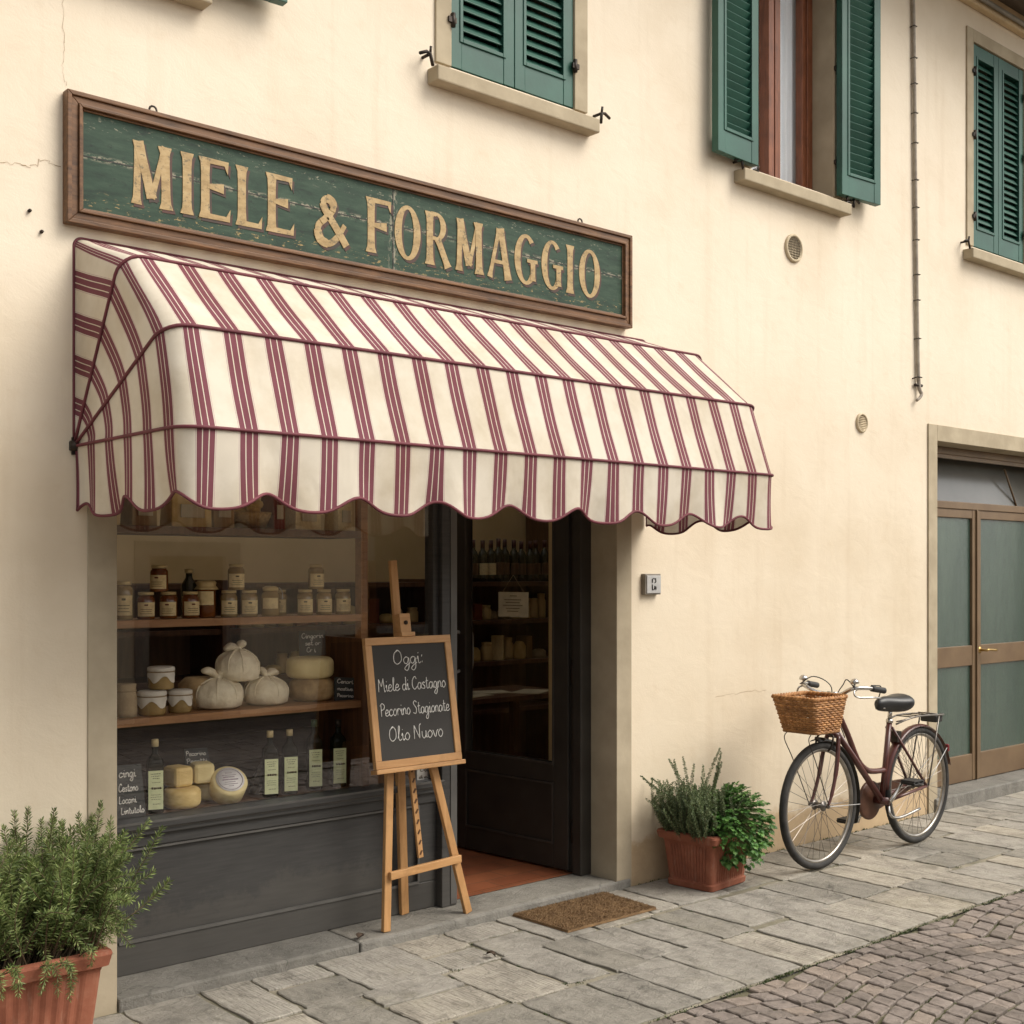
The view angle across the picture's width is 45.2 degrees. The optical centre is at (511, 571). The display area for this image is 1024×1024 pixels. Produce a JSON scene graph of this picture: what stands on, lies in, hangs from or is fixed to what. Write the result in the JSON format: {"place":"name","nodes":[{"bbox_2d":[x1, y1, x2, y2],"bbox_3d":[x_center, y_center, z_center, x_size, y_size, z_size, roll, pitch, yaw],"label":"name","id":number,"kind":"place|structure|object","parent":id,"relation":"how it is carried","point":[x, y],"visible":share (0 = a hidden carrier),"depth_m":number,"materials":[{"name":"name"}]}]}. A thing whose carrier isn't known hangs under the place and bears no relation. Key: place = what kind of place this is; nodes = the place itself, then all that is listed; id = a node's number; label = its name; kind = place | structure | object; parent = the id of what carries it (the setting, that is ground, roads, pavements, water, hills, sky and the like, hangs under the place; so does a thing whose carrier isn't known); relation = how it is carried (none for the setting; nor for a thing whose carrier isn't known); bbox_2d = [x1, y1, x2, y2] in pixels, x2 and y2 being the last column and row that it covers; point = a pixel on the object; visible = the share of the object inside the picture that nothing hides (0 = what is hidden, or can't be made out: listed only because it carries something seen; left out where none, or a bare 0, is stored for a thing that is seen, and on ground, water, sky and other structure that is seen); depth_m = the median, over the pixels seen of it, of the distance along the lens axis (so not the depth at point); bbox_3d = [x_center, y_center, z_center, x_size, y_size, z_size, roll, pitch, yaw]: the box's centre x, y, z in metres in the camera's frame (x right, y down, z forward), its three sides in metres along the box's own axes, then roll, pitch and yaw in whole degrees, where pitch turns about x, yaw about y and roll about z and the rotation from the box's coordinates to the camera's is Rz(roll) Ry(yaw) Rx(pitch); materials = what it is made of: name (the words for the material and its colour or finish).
{"place":"outdoors","nodes":[
{"label":"outdoors","id":0,"kind":"place"},
{"bbox_2d":[192,783,212,800],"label":"round cheese","id":1,"kind":"object","parent":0,"point":[205,796],"visible":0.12,"depth_m":5.02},
{"bbox_2d":[190,761,213,783],"bbox_3d":[-1.262,0.815,5.006,0.085,0.082,0.100,0,0,-27],"label":"cheese piece","id":2,"kind":"object","parent":1,"relation":"on","point":[203,772],"visible":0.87,"depth_m":4.96,"materials":[{"name":"food"}]},
{"bbox_2d":[183,748,209,765],"bbox_3d":[-1.298,0.775,5.083,0.126,0.100,0.009,0,0,-41],"label":"price board","id":3,"kind":"object","parent":2,"relation":"on","point":[194,754],"visible":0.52,"depth_m":5.07,"materials":[{"name":"stone"}]},
{"bbox_2d":[408,685,548,777],"bbox_3d":[-0.158,1.155,8.161,1.000,0.710,0.600,0,0,-41],"label":"display table","id":4,"kind":"object","parent":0,"point":[513,699],"visible":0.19,"depth_m":8.45,"materials":[{"name":"brown wood"}]},
{"bbox_2d":[473,690,509,693],"bbox_3d":[-0.158,0.797,8.161,0.280,0.004,0.200,0,0,-24],"label":"paper sheet","id":5,"kind":"object","parent":4,"relation":"on","point":[492,692],"visible":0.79,"depth_m":8.12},
{"bbox_2d":[510,689,548,693],"bbox_3d":[0.129,0.797,8.212,0.200,0.004,0.280,0,0,20],"label":"paper sheet","id":6,"kind":"object","parent":4,"relation":"on","point":[531,691],"visible":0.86,"depth_m":8.19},
{"bbox_2d":[469,871,572,896],"bbox_3d":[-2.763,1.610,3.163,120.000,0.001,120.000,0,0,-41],"label":"door threshold","id":7,"kind":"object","parent":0,"point":[518,885],"depth_m":6.34,"materials":[{"name":"stone"}]},
{"bbox_2d":[0,0,1023,1017],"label":"town house","id":8,"kind":"structure","parent":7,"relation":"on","point":[708,156],"depth_m":6.28,"materials":[{"name":"paint"}]},
{"bbox_2d":[171,0,286,10],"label":"window","id":9,"kind":"structure","parent":8,"relation":"in","point":[197,4],"depth_m":4.52,"materials":[{"name":"stone"}]},
{"bbox_2d":[117,500,408,814],"bbox_3d":[-1.124,0.170,5.235,1.505,1.640,0.475,0,0,-41],"label":"display shelf","id":10,"kind":"object","parent":8,"relation":"on","point":[237,748],"visible":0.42,"depth_m":5.32,"materials":[{"name":"brown wood"}]},
{"bbox_2d":[117,581,132,618],"bbox_3d":[-1.506,0.108,4.770,0.069,0.149,0.072,0,0,-40],"label":"honey jar","id":11,"kind":"object","parent":10,"relation":"on","point":[124,602],"visible":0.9,"depth_m":4.74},
{"bbox_2d":[117,683,136,717],"bbox_3d":[-1.491,0.495,4.753,0.085,0.128,0.084,0,0,-41],"label":"jar","id":12,"kind":"object","parent":10,"relation":"on","point":[126,700],"visible":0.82,"depth_m":4.72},
{"bbox_2d":[117,764,145,818],"bbox_3d":[-1.456,0.850,4.705,0.124,0.229,0.009,0,0,-41],"label":"price board","id":13,"kind":"object","parent":10,"relation":"on","point":[130,797],"visible":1,"depth_m":4.70,"materials":[{"name":"stone"}]},
{"bbox_2d":[120,498,156,525],"bbox_3d":[-1.464,-0.260,4.821,0.100,0.163,0.133,0,0,-41],"label":"parcel","id":14,"kind":"object","parent":10,"relation":"on","point":[131,514],"visible":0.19,"depth_m":4.78,"materials":[{"name":"cardboard"}]},
{"bbox_2d":[137,592,154,618],"bbox_3d":[-1.427,0.131,4.799,0.069,0.105,0.072,0,0,-41],"label":"honey jar","id":15,"kind":"object","parent":10,"relation":"on","point":[145,605],"visible":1,"depth_m":4.77,"materials":[{"name":"brown glass"}]},
{"bbox_2d":[137,689,166,715],"bbox_3d":[-1.411,0.511,4.822,0.116,0.096,0.116,0,0,-41],"label":"cloth cover jar","id":16,"kind":"object","parent":10,"relation":"on","point":[151,702],"visible":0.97,"depth_m":4.78,"materials":[{"name":"fabric"}]},
{"bbox_2d":[147,665,174,689],"bbox_3d":[-1.386,0.416,4.857,0.110,0.089,0.110,0,0,-41],"label":"cloth cover jar","id":17,"kind":"object","parent":16,"relation":"on","point":[161,677],"visible":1,"depth_m":4.82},
{"bbox_2d":[146,739,163,813],"bbox_3d":[-1.391,0.794,4.795,0.066,0.285,0.074,0,0,-21],"label":"olive oil bottle","id":18,"kind":"object","parent":10,"relation":"on","point":[154,783],"visible":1,"depth_m":4.77,"materials":[{"name":"glass"}]},
{"bbox_2d":[160,592,176,618],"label":"honey jar","id":19,"kind":"object","parent":10,"relation":"on","point":[168,605],"visible":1,"depth_m":4.84,"materials":[{"name":"brown glass"}]},
{"bbox_2d":[150,565,167,591],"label":"honey jar","id":20,"kind":"object","parent":19,"relation":"on","point":[158,578],"visible":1,"depth_m":4.83,"materials":[{"name":"brown glass"}]},
{"bbox_2d":[167,688,192,712],"bbox_3d":[-1.325,0.513,4.910,0.101,0.092,0.101,0,0,-41],"label":"cloth cover jar","id":21,"kind":"object","parent":10,"relation":"on","point":[179,700],"visible":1,"depth_m":4.87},
{"bbox_2d":[164,785,200,808],"bbox_3d":[-1.315,0.897,4.905,0.150,0.080,0.150,0,0,-41],"label":"round cheese","id":22,"kind":"object","parent":10,"relation":"on","point":[188,797],"visible":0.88,"depth_m":4.85,"materials":[{"name":"food"}]},
{"bbox_2d":[164,764,192,787],"bbox_3d":[-1.335,0.815,4.915,0.100,0.082,0.085,0,0,40],"label":"cheese piece","id":23,"kind":"object","parent":22,"relation":"on","point":[177,775],"visible":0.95,"depth_m":4.88,"materials":[{"name":"food"}]},
{"bbox_2d":[160,493,211,526],"bbox_3d":[-1.314,-0.255,4.951,0.170,0.153,0.133,0,0,-41],"label":"gift box","id":24,"kind":"object","parent":10,"relation":"on","point":[178,510],"visible":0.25,"depth_m":4.89,"materials":[{"name":"cardboard"}]},
{"bbox_2d":[181,569,196,616],"bbox_3d":[-1.310,0.085,4.990,0.064,0.196,0.064,0,0,-41],"label":"bottle","id":25,"kind":"object","parent":10,"relation":"on","point":[188,583],"visible":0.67,"depth_m":4.97,"materials":[{"name":"black glass"}]},
{"bbox_2d":[182,591,198,617],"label":"honey jar","id":26,"kind":"object","parent":10,"relation":"on","point":[190,606],"visible":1,"depth_m":4.90,"materials":[{"name":"brown glass"}]},
{"bbox_2d":[178,676,212,709],"bbox_3d":[-1.288,0.494,5.076,0.180,0.130,0.180,0,0,-41],"label":"round cheese","id":27,"kind":"object","parent":10,"relation":"on","point":[193,683],"visible":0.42,"depth_m":5.00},
{"bbox_2d":[194,580,217,616],"bbox_3d":[-1.242,0.108,4.992,0.095,0.150,0.098,0,0,-41],"label":"cloth topped jar","id":28,"kind":"object","parent":10,"relation":"on","point":[206,590],"visible":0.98,"depth_m":4.96,"materials":[{"name":"brown glass"}]},
{"bbox_2d":[195,667,243,709],"bbox_3d":[-1.209,0.473,5.053,0.204,0.171,0.205,0,0,-41],"label":"cheese in cloth","id":29,"kind":"object","parent":10,"relation":"on","point":[217,691],"visible":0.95,"depth_m":4.98,"materials":[{"name":"fabric"}]},
{"bbox_2d":[215,640,259,681],"bbox_3d":[-1.140,0.368,5.126,0.187,0.170,0.180,0,0,-41],"label":"cheese in cloth","id":30,"kind":"object","parent":29,"relation":"on","point":[234,662],"visible":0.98,"depth_m":5.06,"materials":[{"name":"fabric"}]},
{"bbox_2d":[211,510,233,527],"bbox_3d":[-1.208,-0.266,5.044,0.090,0.173,0.133,0,0,-41],"label":"tall box","id":31,"kind":"object","parent":10,"relation":"on","point":[222,519],"visible":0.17,"depth_m":5.00,"materials":[{"name":"cardboard"}]},
{"bbox_2d":[208,766,247,803],"bbox_3d":[-1.157,0.870,5.006,0.154,0.152,0.151,0,0,-41],"label":"labelled cheese","id":32,"kind":"object","parent":10,"relation":"on","point":[228,784],"visible":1,"depth_m":4.97,"materials":[{"name":"food"}]},
{"bbox_2d":[221,590,236,616],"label":"honey jar","id":33,"kind":"object","parent":10,"relation":"on","point":[228,605],"visible":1,"depth_m":5.01,"materials":[{"name":"beige glass"}]},
{"bbox_2d":[228,564,244,589],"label":"honey jar","id":34,"kind":"object","parent":33,"relation":"on","point":[236,576],"visible":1,"depth_m":5.05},
{"bbox_2d":[241,590,257,615],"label":"honey jar","id":35,"kind":"object","parent":10,"relation":"on","point":[249,602],"visible":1,"depth_m":5.07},
{"bbox_2d":[234,500,271,528],"bbox_3d":[-1.105,-0.243,5.143,0.200,0.128,0.200,0,0,-41],"label":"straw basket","id":36,"kind":"object","parent":10,"relation":"on","point":[251,516],"visible":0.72,"depth_m":5.08,"materials":[{"name":"wicker"}]},
{"bbox_2d":[243,667,288,704],"bbox_3d":[-1.040,0.479,5.198,0.190,0.159,0.195,0,0,-41],"label":"cheese in cloth","id":37,"kind":"object","parent":10,"relation":"on","point":[267,687],"visible":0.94,"depth_m":5.13,"materials":[{"name":"fabric"}]},
{"bbox_2d":[262,730,277,797],"bbox_3d":[-1.008,0.799,5.129,0.066,0.275,0.074,0,0,-21],"label":"olive oil bottle","id":38,"kind":"object","parent":10,"relation":"on","point":[269,769],"visible":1,"depth_m":5.10,"materials":[{"name":"glass"}]},
{"bbox_2d":[261,586,282,615],"bbox_3d":[-1.013,0.120,5.162,0.077,0.125,0.077,0,0,26],"label":"clip top jar","id":39,"kind":"object","parent":10,"relation":"on","point":[270,600],"visible":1,"depth_m":5.13,"materials":[{"name":"beige glass"}]},
{"bbox_2d":[261,496,284,528],"bbox_3d":[-1.015,-0.266,5.212,0.050,0.173,0.133,0,0,-41],"label":"red box","id":40,"kind":"object","parent":10,"relation":"on","point":[277,510],"visible":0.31,"depth_m":5.17,"materials":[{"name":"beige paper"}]},
{"bbox_2d":[277,590,286,614],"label":"honey jar","id":41,"kind":"object","parent":10,"relation":"on","point":[283,606],"visible":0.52,"depth_m":5.25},
{"bbox_2d":[281,729,297,794],"bbox_3d":[-0.940,0.801,5.202,0.066,0.272,0.074,0,0,-21],"label":"olive oil bottle","id":42,"kind":"object","parent":10,"relation":"on","point":[289,767],"visible":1,"depth_m":5.17,"materials":[{"name":"glass"}]},
{"bbox_2d":[284,506,320,529],"bbox_3d":[-0.909,-0.255,5.306,0.120,0.153,0.133,0,0,-41],"label":"paper bag","id":43,"kind":"object","parent":10,"relation":"on","point":[295,520],"visible":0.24,"depth_m":5.26,"materials":[{"name":"paper"}]},
{"bbox_2d":[297,589,312,614],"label":"honey jar","id":44,"kind":"object","parent":10,"relation":"on","point":[304,603],"visible":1,"depth_m":5.24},
{"bbox_2d":[289,677,333,701],"bbox_3d":[-0.873,0.510,5.371,0.196,0.098,0.196,0,0,-41],"label":"round cheese","id":45,"kind":"object","parent":10,"relation":"on","point":[311,690],"visible":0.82,"depth_m":5.29,"materials":[{"name":"food"}]},
{"bbox_2d":[286,656,333,678],"bbox_3d":[-0.880,0.415,5.364,0.208,0.090,0.208,0,0,-41],"label":"round cheese","id":46,"kind":"object","parent":45,"relation":"on","point":[308,667],"visible":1,"depth_m":5.28,"materials":[{"name":"food"}]},
{"bbox_2d":[298,630,325,655],"bbox_3d":[-0.882,0.314,5.433,0.139,0.112,0.009,0,0,-41],"label":"price board","id":47,"kind":"object","parent":46,"relation":"on","point":[311,642],"visible":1,"depth_m":5.43,"materials":[{"name":"stone"}]},
{"bbox_2d":[306,719,321,789],"bbox_3d":[-0.853,0.787,5.305,0.066,0.300,0.074,0,0,-21],"label":"olive oil bottle","id":48,"kind":"object","parent":10,"relation":"on","point":[313,760],"visible":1,"depth_m":5.28,"materials":[{"name":"glass"}]},
{"bbox_2d":[316,589,331,613],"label":"honey jar","id":49,"kind":"object","parent":10,"relation":"on","point":[323,601],"visible":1,"depth_m":5.31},
{"bbox_2d":[308,564,323,588],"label":"honey jar","id":50,"kind":"object","parent":49,"relation":"on","point":[315,576],"visible":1,"depth_m":5.30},
{"bbox_2d":[330,719,345,786],"bbox_3d":[-0.761,0.792,5.385,0.066,0.290,0.074,0,0,-21],"label":"olive oil bottle","id":51,"kind":"object","parent":10,"relation":"on","point":[337,758],"visible":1,"depth_m":5.36,"materials":[{"name":"glass"}]},
{"bbox_2d":[324,502,352,530],"bbox_3d":[-0.767,-0.255,5.429,0.070,0.153,0.133,0,0,-41],"label":"label tin","id":52,"kind":"object","parent":10,"relation":"on","point":[339,519],"visible":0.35,"depth_m":5.39,"materials":[{"name":"beige metal"}]},
{"bbox_2d":[335,589,350,613],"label":"honey jar","id":53,"kind":"object","parent":10,"relation":"on","point":[342,601],"visible":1,"depth_m":5.37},
{"bbox_2d":[334,677,353,700],"bbox_3d":[-0.731,0.520,5.379,0.104,0.129,0.009,0,0,-41],"label":"price board","id":54,"kind":"object","parent":10,"relation":"on","point":[343,688],"visible":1,"depth_m":5.37,"materials":[{"name":"stone"}]},
{"bbox_2d":[117,504,456,976],"bbox_3d":[-0.919,0.321,5.078,1.673,2.378,0.142,0,0,-41],"label":"shop window","id":55,"kind":"structure","parent":8,"relation":"in","point":[248,874],"depth_m":5.05,"materials":[{"name":"paint"}]},
{"bbox_2d":[117,517,548,776],"bbox_3d":[-1.276,0.505,8.210,4.880,2.010,0.445,0,0,-41],"label":"shop interior","id":56,"kind":"object","parent":8,"relation":"on","point":[188,651],"visible":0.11,"depth_m":8.65,"materials":[{"name":"brown wood"}]},
{"bbox_2d":[276,653,287,672],"bbox_3d":[-1.481,0.585,7.923,0.078,0.128,0.092,0,0,14],"label":"packet","id":57,"kind":"object","parent":56,"relation":"on","point":[281,659],"visible":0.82,"depth_m":7.89,"materials":[{"name":"beige paper"}]},
{"bbox_2d":[368,599,378,622],"bbox_3d":[-0.951,0.266,8.412,0.071,0.165,0.072,0,0,-20],"label":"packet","id":58,"kind":"object","parent":56,"relation":"on","point":[373,610],"visible":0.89,"depth_m":8.38},
{"bbox_2d":[379,613,392,622],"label":"packet","id":59,"kind":"object","parent":56,"relation":"on","point":[385,618],"visible":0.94,"depth_m":8.40},
{"bbox_2d":[406,607,417,621],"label":"jar","id":60,"kind":"object","parent":56,"relation":"on","point":[413,611],"visible":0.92,"depth_m":8.55,"materials":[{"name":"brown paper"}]},
{"bbox_2d":[473,540,478,581],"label":"wine bottle","id":61,"kind":"object","parent":56,"relation":"on","point":[475,567],"visible":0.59,"depth_m":8.98,"materials":[{"name":"black glass"}]},
{"bbox_2d":[473,604,481,619],"bbox_3d":[-0.268,0.292,8.998,0.075,0.115,0.072,0,0,-44],"label":"packet","id":62,"kind":"object","parent":56,"relation":"on","point":[477,611],"visible":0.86,"depth_m":8.97},
{"bbox_2d":[478,540,487,581],"bbox_3d":[-0.215,-0.081,9.041,0.076,0.304,0.076,0,0,-41],"label":"wine bottle","id":63,"kind":"object","parent":56,"relation":"on","point":[483,564],"visible":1,"depth_m":9.01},
{"bbox_2d":[480,642,492,660],"bbox_3d":[-0.187,0.580,9.016,0.096,0.138,0.078,0,0,-30],"label":"packet","id":64,"kind":"object","parent":56,"relation":"on","point":[486,649],"visible":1,"depth_m":8.98},
{"bbox_2d":[482,605,490,619],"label":"jar","id":65,"kind":"object","parent":56,"relation":"on","point":[486,612],"visible":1,"depth_m":9.00,"materials":[{"name":"gold"}]},
{"bbox_2d":[487,540,495,581],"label":"wine bottle","id":66,"kind":"object","parent":56,"relation":"on","point":[491,554],"visible":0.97,"depth_m":9.06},
{"bbox_2d":[491,635,503,659],"bbox_3d":[-0.106,0.559,9.096,0.090,0.181,0.072,0,0,6],"label":"packet","id":67,"kind":"object","parent":56,"relation":"on","point":[497,641],"visible":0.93,"depth_m":9.06},
{"bbox_2d":[494,538,503,581],"bbox_3d":[-0.101,-0.089,9.137,0.076,0.321,0.076,0,0,-41],"label":"wine bottle","id":68,"kind":"object","parent":56,"relation":"on","point":[498,551],"visible":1,"depth_m":9.11,"materials":[{"name":"black glass"}]},
{"bbox_2d":[502,539,509,581],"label":"wine bottle","id":69,"kind":"object","parent":56,"relation":"on","point":[506,564],"visible":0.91,"depth_m":9.17,"materials":[{"name":"black glass"}]},
{"bbox_2d":[504,637,512,658],"bbox_3d":[-0.034,0.568,9.200,0.086,0.162,0.078,0,0,14],"label":"packet","id":70,"kind":"object","parent":56,"relation":"on","point":[508,648],"visible":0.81,"depth_m":9.17,"materials":[{"name":"brown paper"}]},
{"bbox_2d":[509,540,518,580],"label":"wine bottle","id":71,"kind":"object","parent":56,"relation":"on","point":[514,562],"visible":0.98,"depth_m":9.22,"materials":[{"name":"black glass"}]},
{"bbox_2d":[513,641,525,658],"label":"jar","id":72,"kind":"object","parent":56,"relation":"on","point":[519,649],"visible":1,"depth_m":9.20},
{"bbox_2d":[518,541,525,580],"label":"wine bottle","id":73,"kind":"object","parent":56,"relation":"on","point":[522,564],"visible":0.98,"depth_m":9.25,"materials":[{"name":"black glass"}]},
{"bbox_2d":[516,635,531,657],"bbox_3d":[0.092,0.566,9.334,0.102,0.165,0.072,0,0,37],"label":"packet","id":74,"kind":"object","parent":56,"relation":"on","point":[526,640],"visible":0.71,"depth_m":9.30},
{"bbox_2d":[526,541,534,580],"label":"wine bottle","id":75,"kind":"object","parent":56,"relation":"on","point":[530,565],"visible":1,"depth_m":9.31,"materials":[{"name":"black glass"}]},
{"bbox_2d":[530,598,537,617],"bbox_3d":[0.164,0.273,9.354,0.074,0.152,0.078,0,0,16],"label":"packet","id":76,"kind":"object","parent":56,"relation":"on","point":[534,607],"visible":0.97,"depth_m":9.32,"materials":[{"name":"brown paper"}]},
{"bbox_2d":[533,540,540,580],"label":"wine bottle","id":77,"kind":"object","parent":56,"relation":"on","point":[537,562],"visible":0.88,"depth_m":9.38,"materials":[{"name":"black glass"}]},
{"bbox_2d":[532,648,545,657],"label":"packet","id":78,"kind":"object","parent":56,"relation":"on","point":[538,653],"visible":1,"depth_m":9.33},
{"bbox_2d":[537,593,545,617],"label":"bottle","id":79,"kind":"object","parent":56,"relation":"on","point":[541,601],"visible":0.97,"depth_m":9.38,"materials":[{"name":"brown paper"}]},
{"bbox_2d":[540,540,548,580],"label":"wine bottle","id":80,"kind":"object","parent":56,"relation":"on","point":[544,560],"visible":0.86,"depth_m":9.40,"materials":[{"name":"black glass"}]},
{"bbox_2d":[63,89,631,328],"bbox_3d":[-0.476,-1.437,5.128,2.796,0.483,0.051,0,0,-41],"label":"shop sign","id":81,"kind":"object","parent":8,"relation":"attached to","point":[139,172],"visible":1,"depth_m":4.87,"materials":[{"name":"green paint"}]},
{"bbox_2d":[69,237,773,534],"bbox_3d":[-0.150,-0.672,4.899,2.940,0.982,0.835,0,0,-41],"label":"striped awning","id":82,"kind":"object","parent":8,"relation":"attached to","point":[209,385],"visible":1,"depth_m":4.25,"materials":[{"name":"fabric"}]},
{"bbox_2d":[498,575,528,616],"bbox_3d":[0.006,0.124,6.430,0.215,0.221,0.006,0,0,44],"label":"hanging sign","id":83,"kind":"object","parent":8,"relation":"hanging from","point":[513,604],"depth_m":6.43,"materials":[{"name":"beige paper"}]},
{"bbox_2d":[419,0,610,136],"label":"window","id":84,"kind":"structure","parent":8,"relation":"in","point":[490,40],"depth_m":5.60,"materials":[{"name":"teal wood"}]},
{"bbox_2d":[457,513,572,870],"bbox_3d":[-0.021,0.365,6.451,0.176,2.270,0.861,0,0,-41],"label":"shop door","id":85,"kind":"structure","parent":8,"relation":"in","point":[512,806],"depth_m":6.41,"materials":[{"name":"black paint"}]},
{"bbox_2d":[641,574,660,594],"bbox_3d":[0.700,0.061,6.164,0.115,0.104,0.036,0,0,-41],"label":"bell plate","id":86,"kind":"object","parent":8,"relation":"attached to","point":[650,584],"visible":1,"depth_m":6.14,"materials":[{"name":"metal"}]},
{"bbox_2d":[784,234,802,262],"bbox_3d":[1.596,-1.833,6.962,0.160,0.160,0.018,0,0,-41],"label":"wall vent","id":87,"kind":"object","parent":8,"relation":"attached to","point":[793,245],"depth_m":6.96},
{"bbox_2d":[712,0,880,217],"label":"window","id":88,"kind":"structure","parent":8,"relation":"in","point":[762,49],"depth_m":7.18,"materials":[{"name":"green wood"}]},
{"bbox_2d":[856,413,867,432],"bbox_3d":[2.108,-0.898,7.410,0.116,0.116,0.018,0,0,-41],"label":"wall vent","id":89,"kind":"object","parent":8,"relation":"attached to","point":[861,423],"depth_m":7.41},
{"bbox_2d":[910,0,922,401],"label":"wall cable","id":90,"kind":"object","parent":8,"relation":"attached to","point":[918,385],"depth_m":7.78,"materials":[{"name":"metal"}]},
{"bbox_2d":[937,446,1023,786],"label":"side door","id":91,"kind":"structure","parent":8,"relation":"in","point":[980,506],"depth_m":8.73,"materials":[{"name":"brown wood"}]},
{"bbox_2d":[960,25,1023,278],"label":"window","id":92,"kind":"structure","parent":8,"relation":"in","point":[992,239],"depth_m":8.49,"materials":[{"name":"teal wood"}]},
{"bbox_2d":[93,791,1023,1023],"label":"pavement","id":93,"kind":"structure","parent":0,"point":[403,979],"depth_m":5.08,"materials":[{"name":"stone"}]},
{"bbox_2d":[0,800,174,1023],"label":"potted rosemary","id":94,"kind":"object","parent":93,"relation":"on","point":[55,955],"visible":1,"depth_m":3.88,"materials":[{"name":"plant"}]},
{"bbox_2d":[371,560,471,931],"bbox_3d":[-0.427,0.731,5.321,0.556,1.564,0.257,0,0,-41],"label":"chalkboard easel","id":95,"kind":"object","parent":93,"relation":"on","point":[402,628],"visible":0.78,"depth_m":5.32,"materials":[{"name":"brown wood"}]},
{"bbox_2d":[362,635,461,769],"bbox_3d":[-0.422,0.546,5.239,0.452,0.541,0.109,0,0,-41],"label":"chalkboard","id":96,"kind":"object","parent":95,"relation":"on","point":[411,701],"visible":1,"depth_m":5.23,"materials":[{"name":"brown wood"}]},
{"bbox_2d":[512,891,655,932],"bbox_3d":[0.337,1.539,5.598,0.600,0.016,0.372,0,0,-41],"label":"doormat","id":97,"kind":"object","parent":93,"relation":"on","point":[578,913],"visible":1,"depth_m":5.56,"materials":[{"name":"wicker"}]},
{"bbox_2d":[640,748,777,891],"bbox_3d":[0.941,1.221,6.031,0.678,0.655,0.561,0,0,-41],"label":"herb planter","id":98,"kind":"object","parent":93,"relation":"on","point":[713,840],"visible":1,"depth_m":5.99,"materials":[{"name":"ceramic"}]},
{"bbox_2d":[779,675,950,869],"bbox_3d":[1.964,1.050,6.735,1.624,1.000,0.451,0,0,-41],"label":"bicycle","id":99,"kind":"object","parent":93,"relation":"on","point":[869,799],"visible":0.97,"depth_m":6.76,"materials":[{"name":"metal"}]},
{"bbox_2d":[771,691,847,734],"bbox_3d":[1.535,0.727,6.344,0.324,0.196,0.284,0,0,-41],"label":"wicker basket","id":100,"kind":"object","parent":99,"relation":"attached to","point":[814,713],"visible":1,"depth_m":6.26,"materials":[{"name":"wicker"}]},
{"bbox_2d":[649,892,1023,1023],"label":"street setts","id":101,"kind":"structure","parent":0,"point":[954,949],"depth_m":4.63,"materials":[{"name":"stone"}]},
{"bbox_2d":[434,812,1023,1023],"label":"joint moss","id":102,"kind":"object","parent":101,"relation":"on","point":[849,951],"visible":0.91,"depth_m":5.03,"materials":[{"name":"plant"}]},
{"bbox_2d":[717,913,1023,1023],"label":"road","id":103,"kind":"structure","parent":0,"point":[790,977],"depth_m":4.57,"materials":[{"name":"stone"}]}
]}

